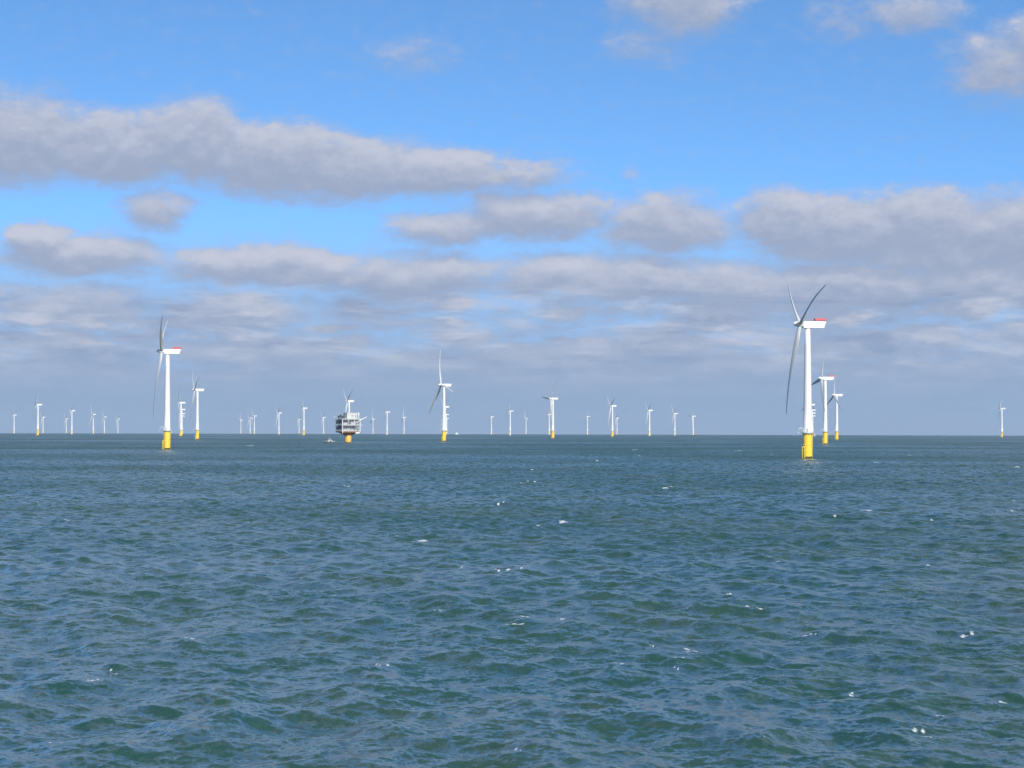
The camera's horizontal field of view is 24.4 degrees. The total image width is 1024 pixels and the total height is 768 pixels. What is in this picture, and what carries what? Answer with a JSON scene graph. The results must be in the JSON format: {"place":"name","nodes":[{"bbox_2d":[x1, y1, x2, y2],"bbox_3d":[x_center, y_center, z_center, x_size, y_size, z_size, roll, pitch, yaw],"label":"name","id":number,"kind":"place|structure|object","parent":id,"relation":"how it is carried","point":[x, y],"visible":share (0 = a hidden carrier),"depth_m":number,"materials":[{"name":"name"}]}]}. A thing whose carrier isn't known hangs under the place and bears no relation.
{"place":"outdoors","nodes":[
{"label":"outdoors","id":0,"kind":"place"},
{"bbox_2d":[0,433,1023,767],"bbox_3d":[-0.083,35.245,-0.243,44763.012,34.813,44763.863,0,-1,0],"label":"sea","id":1,"kind":"structure","parent":0,"point":[508,601],"depth_m":258.32,"materials":[{"name":"liquid"}]},
{"bbox_2d":[11,411,15,433],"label":"wind turbine","id":2,"kind":"object","parent":1,"relation":"in","point":[14,424],"visible":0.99,"depth_m":11030.60,"materials":[{"name":"white paint"}]},
{"bbox_2d":[33,394,41,435],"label":"wind turbine","id":3,"kind":"object","parent":1,"relation":"in","point":[37,405],"visible":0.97,"depth_m":6661.85,"materials":[{"name":"white paint"}]},
{"bbox_2d":[68,404,74,433],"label":"wind turbine","id":4,"kind":"object","parent":1,"relation":"in","point":[71,420],"visible":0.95,"depth_m":8699.97,"materials":[{"name":"white paint"}]},
{"bbox_2d":[89,405,95,433],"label":"wind turbine","id":5,"kind":"object","parent":1,"relation":"in","point":[93,421],"visible":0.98,"depth_m":10500.83,"materials":[{"name":"white paint"}]},
{"bbox_2d":[153,315,180,449],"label":"wind turbine","id":6,"kind":"object","parent":1,"relation":"in","point":[166,428],"visible":0.98,"depth_m":2097.70,"materials":[{"name":"white paint"}]},
{"bbox_2d":[176,394,185,435],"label":"wind turbine","id":7,"kind":"object","parent":1,"relation":"in","point":[180,429],"visible":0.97,"depth_m":6115.51,"materials":[{"name":"white paint"}]},
{"bbox_2d":[178,404,184,434],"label":"wind turbine","id":8,"kind":"object","parent":1,"relation":"in","point":[182,420],"visible":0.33,"depth_m":8075.55,"materials":[{"name":"white paint"}]},
{"bbox_2d":[190,377,203,439],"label":"wind turbine","id":9,"kind":"object","parent":1,"relation":"in","point":[197,414],"visible":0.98,"depth_m":4147.71,"materials":[{"name":"white paint"}]},
{"bbox_2d":[251,412,256,433],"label":"wind turbine","id":10,"kind":"object","parent":1,"relation":"in","point":[254,422],"visible":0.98,"depth_m":11308.71,"materials":[{"name":"white paint"}]},
{"bbox_2d":[275,406,281,434],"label":"wind turbine","id":11,"kind":"object","parent":1,"relation":"in","point":[278,412],"visible":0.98,"depth_m":9535.96,"materials":[{"name":"white paint"}]},
{"bbox_2d":[300,404,306,435],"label":"wind turbine","id":12,"kind":"object","parent":1,"relation":"in","point":[303,433],"visible":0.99,"depth_m":7521.12,"materials":[{"name":"white paint"}]},
{"bbox_2d":[323,437,334,442],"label":"workboat","id":13,"kind":"object","parent":1,"relation":"on","point":[329,440],"visible":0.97,"depth_m":3121.06,"materials":[{"name":"grey metal"}]},
{"bbox_2d":[343,389,353,412],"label":"wind turbine","id":14,"kind":"object","parent":1,"relation":"in","point":[347,400],"visible":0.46,"depth_m":5701.11,"materials":[{"name":"white paint"}]},
{"bbox_2d":[336,409,365,442],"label":"offshore substation","id":15,"kind":"object","parent":1,"relation":"in","point":[348,425],"visible":1,"depth_m":3200.82,"materials":[{"name":"grey paint"}]},
{"bbox_2d":[384,405,389,434],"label":"wind turbine","id":16,"kind":"object","parent":1,"relation":"in","point":[387,412],"visible":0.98,"depth_m":8946.32,"materials":[{"name":"white paint"}]},
{"bbox_2d":[429,349,452,441],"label":"wind turbine","id":17,"kind":"object","parent":1,"relation":"in","point":[443,428],"visible":0.98,"depth_m":3651.41,"materials":[{"name":"white paint"}]},
{"bbox_2d":[507,407,513,435],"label":"wind turbine","id":18,"kind":"object","parent":1,"relation":"in","point":[510,411],"visible":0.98,"depth_m":8406.77,"materials":[{"name":"white paint"}]},
{"bbox_2d":[546,410,550,434],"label":"wind turbine","id":19,"kind":"object","parent":1,"relation":"in","point":[549,422],"visible":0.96,"depth_m":9885.72,"materials":[{"name":"white paint"}]},
{"bbox_2d":[543,380,557,437],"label":"wind turbine","id":20,"kind":"object","parent":1,"relation":"in","point":[552,410],"visible":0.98,"depth_m":5162.49,"materials":[{"name":"white paint"}]},
{"bbox_2d":[607,396,616,436],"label":"wind turbine","id":21,"kind":"object","parent":1,"relation":"in","point":[612,431],"visible":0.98,"depth_m":6649.04,"materials":[{"name":"white paint"}]},
{"bbox_2d":[645,402,652,435],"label":"wind turbine","id":22,"kind":"object","parent":1,"relation":"in","point":[649,418],"visible":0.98,"depth_m":8029.13,"materials":[{"name":"white paint"}]},
{"bbox_2d":[671,409,677,435],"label":"wind turbine","id":23,"kind":"object","parent":1,"relation":"in","point":[673,413],"visible":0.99,"depth_m":9396.04,"materials":[{"name":"white paint"}]},
{"bbox_2d":[688,408,695,434],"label":"wind turbine","id":24,"kind":"object","parent":1,"relation":"in","point":[693,422],"visible":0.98,"depth_m":10836.99,"materials":[{"name":"white paint"}]},
{"bbox_2d":[786,274,826,458],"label":"wind turbine","id":25,"kind":"object","parent":1,"relation":"in","point":[807,447],"visible":0.97,"depth_m":1533.92,"materials":[{"name":"white paint"}]},
{"bbox_2d":[811,336,834,443],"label":"wind turbine","id":26,"kind":"object","parent":1,"relation":"in","point":[824,429],"visible":0.96,"depth_m":3119.95,"materials":[{"name":"white paint"}]},
{"bbox_2d":[827,368,842,439],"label":"wind turbine","id":27,"kind":"object","parent":1,"relation":"in","point":[835,396],"visible":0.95,"depth_m":4567.00,"materials":[{"name":"white paint"}]},
{"bbox_2d":[998,401,1005,437],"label":"wind turbine","id":28,"kind":"object","parent":1,"relation":"in","point":[1001,435],"visible":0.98,"depth_m":7113.64,"materials":[{"name":"white paint"}]},
{"bbox_2d":[0,0,1023,435],"label":"sky","id":29,"kind":"structure","parent":0,"point":[618,200],"materials":[{"name":"blue"}]}
]}

